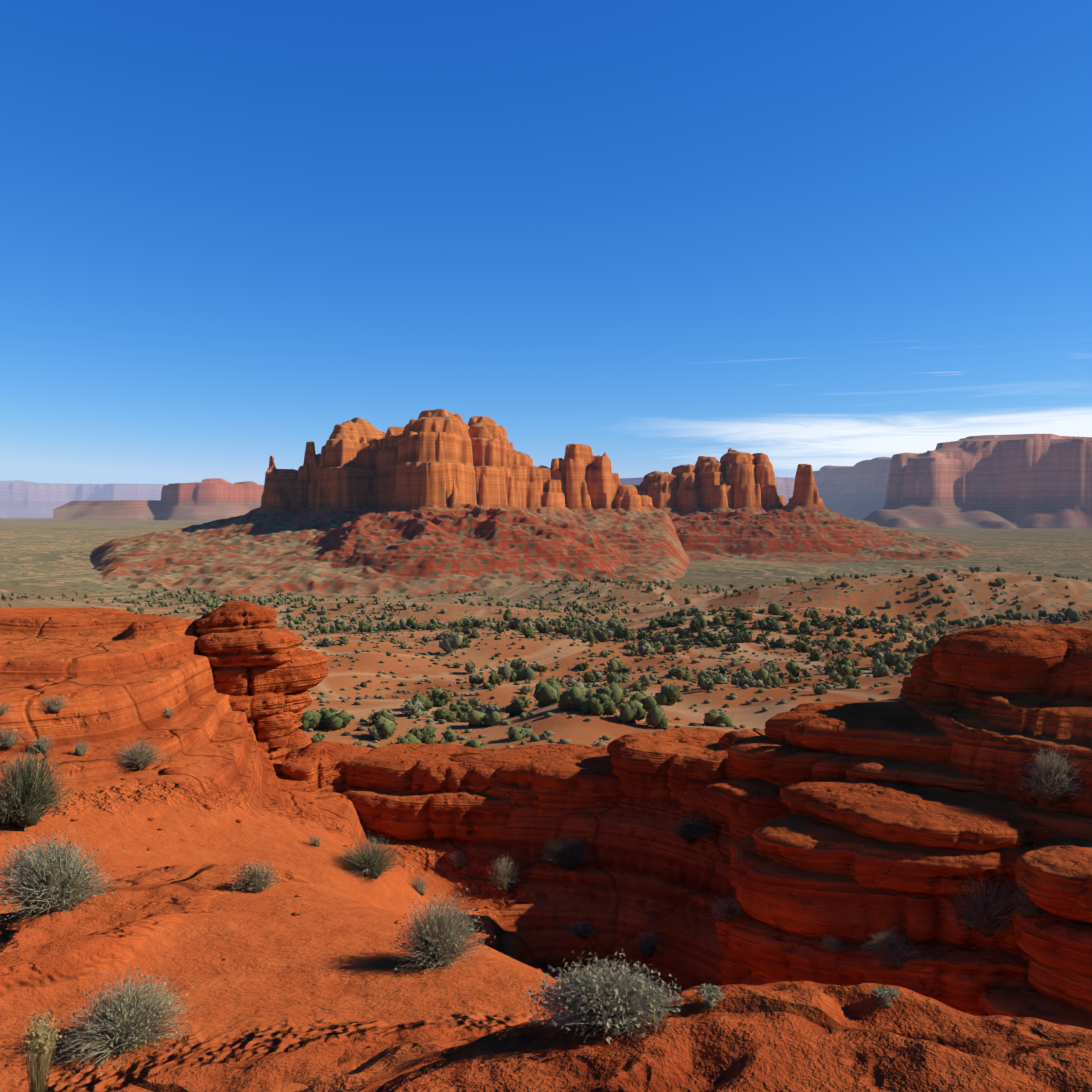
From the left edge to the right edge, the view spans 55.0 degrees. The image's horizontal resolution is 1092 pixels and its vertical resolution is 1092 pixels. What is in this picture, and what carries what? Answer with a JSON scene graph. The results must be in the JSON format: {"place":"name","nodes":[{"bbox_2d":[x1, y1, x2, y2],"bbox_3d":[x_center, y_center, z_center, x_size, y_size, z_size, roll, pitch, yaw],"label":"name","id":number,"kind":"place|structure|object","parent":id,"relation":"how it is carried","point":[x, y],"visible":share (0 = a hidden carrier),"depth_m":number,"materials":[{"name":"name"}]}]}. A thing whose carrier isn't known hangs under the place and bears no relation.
{"place":"outdoors","nodes":[
{"label":"outdoors","id":0,"kind":"place"},
{"bbox_2d":[0,613,1091,1091],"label":"terrain","id":1,"kind":"structure","parent":0,"point":[322,993],"depth_m":9.15,"materials":[{"name":"orange sand"}]},
{"bbox_2d":[0,607,131,617],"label":"ledge rock","id":2,"kind":"object","parent":1,"relation":"on","point":[42,612],"visible":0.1,"depth_m":29.36,"materials":[{"name":"stone"}]},
{"bbox_2d":[195,601,329,762],"bbox_3d":[-7.378,4.670,26.515,4.398,6.550,3.668,0,2,-1],"label":"pillar rock","id":3,"kind":"object","parent":1,"relation":"on","point":[267,674],"visible":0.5,"depth_m":25.82,"materials":[{"name":"stone"}]},
{"bbox_2d":[281,741,387,842],"bbox_3d":[-5.104,6.189,24.829,3.643,2.935,3.068,0,2,-1],"label":"boulder","id":4,"kind":"object","parent":1,"relation":"on","point":[319,767],"visible":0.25,"depth_m":24.57,"materials":[{"name":"stone"}]},
{"bbox_2d":[2,664,700,1065],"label":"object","id":5,"kind":"object","parent":1,"relation":"on","point":[180,770],"visible":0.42,"depth_m":19.01,"materials":[{"name":"stone"}]},
{"bbox_2d":[0,693,1090,1091],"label":"desert shrubs","id":6,"kind":"object","parent":1,"relation":"on","point":[896,961],"visible":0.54,"depth_m":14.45,"materials":[{"name":"green plant"}]},
{"bbox_2d":[342,624,1091,1029],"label":"rock formation","id":7,"kind":"object","parent":1,"relation":"on","point":[874,818],"visible":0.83,"depth_m":16.17,"materials":[{"name":"stone"}]},
{"bbox_2d":[0,518,1091,748],"bbox_3d":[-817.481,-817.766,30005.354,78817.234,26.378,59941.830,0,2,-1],"label":"terrain","id":8,"kind":"structure","parent":0,"point":[48,558],"depth_m":300.81,"materials":[{"name":"brown soil"}]},
{"bbox_2d":[0,480,167,517],"bbox_3d":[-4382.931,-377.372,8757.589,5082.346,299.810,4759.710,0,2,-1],"label":"distant mesa","id":9,"kind":"structure","parent":8,"relation":"on","point":[22,499],"depth_m":7755.92,"materials":[{"name":"purple stone"}]},
{"bbox_2d":[53,478,263,519],"bbox_3d":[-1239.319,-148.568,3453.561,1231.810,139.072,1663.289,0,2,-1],"label":"mesa","id":10,"kind":"structure","parent":8,"relation":"on","point":[213,499],"depth_m":3126.83,"materials":[{"name":"stone"}]},
{"bbox_2d":[91,409,689,597],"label":"butte","id":11,"kind":"object","parent":8,"relation":"on","point":[432,502],"visible":0.92,"depth_m":597.27,"materials":[{"name":"orange stone"}]},
{"bbox_2d":[0,565,1091,748],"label":"shrubs","id":12,"kind":"object","parent":8,"relation":"on","point":[610,699],"visible":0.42,"depth_m":181.04,"materials":[{"name":"green plant"}]},
{"bbox_2d":[633,448,971,562],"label":"butte","id":13,"kind":"object","parent":8,"relation":"on","point":[731,504],"visible":0.6,"depth_m":768.13,"materials":[{"name":"orange stone"}]},
{"bbox_2d":[786,457,891,519],"bbox_3d":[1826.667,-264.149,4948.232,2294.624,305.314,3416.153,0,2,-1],"label":"distant mesa","id":14,"kind":"structure","parent":8,"relation":"on","point":[858,490],"depth_m":4888.83,"materials":[{"name":"purple stone"}]},
{"bbox_2d":[862,434,1091,528],"bbox_3d":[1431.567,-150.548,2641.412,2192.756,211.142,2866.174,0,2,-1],"label":"mesa","id":15,"kind":"structure","parent":8,"relation":"on","point":[1014,481],"depth_m":2063.75,"materials":[{"name":"stone"}]},
{"bbox_2d":[0,0,1091,484],"label":"sky","id":16,"kind":"structure","parent":0,"point":[649,235],"materials":[{"name":"blue"}]},
{"bbox_2d":[619,477,794,503],"bbox_3d":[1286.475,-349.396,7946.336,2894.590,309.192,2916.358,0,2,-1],"label":"distant mesa","id":17,"kind":"structure","parent":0,"point":[785,487],"depth_m":7397.67,"materials":[{"name":"purple stone"}]}
]}

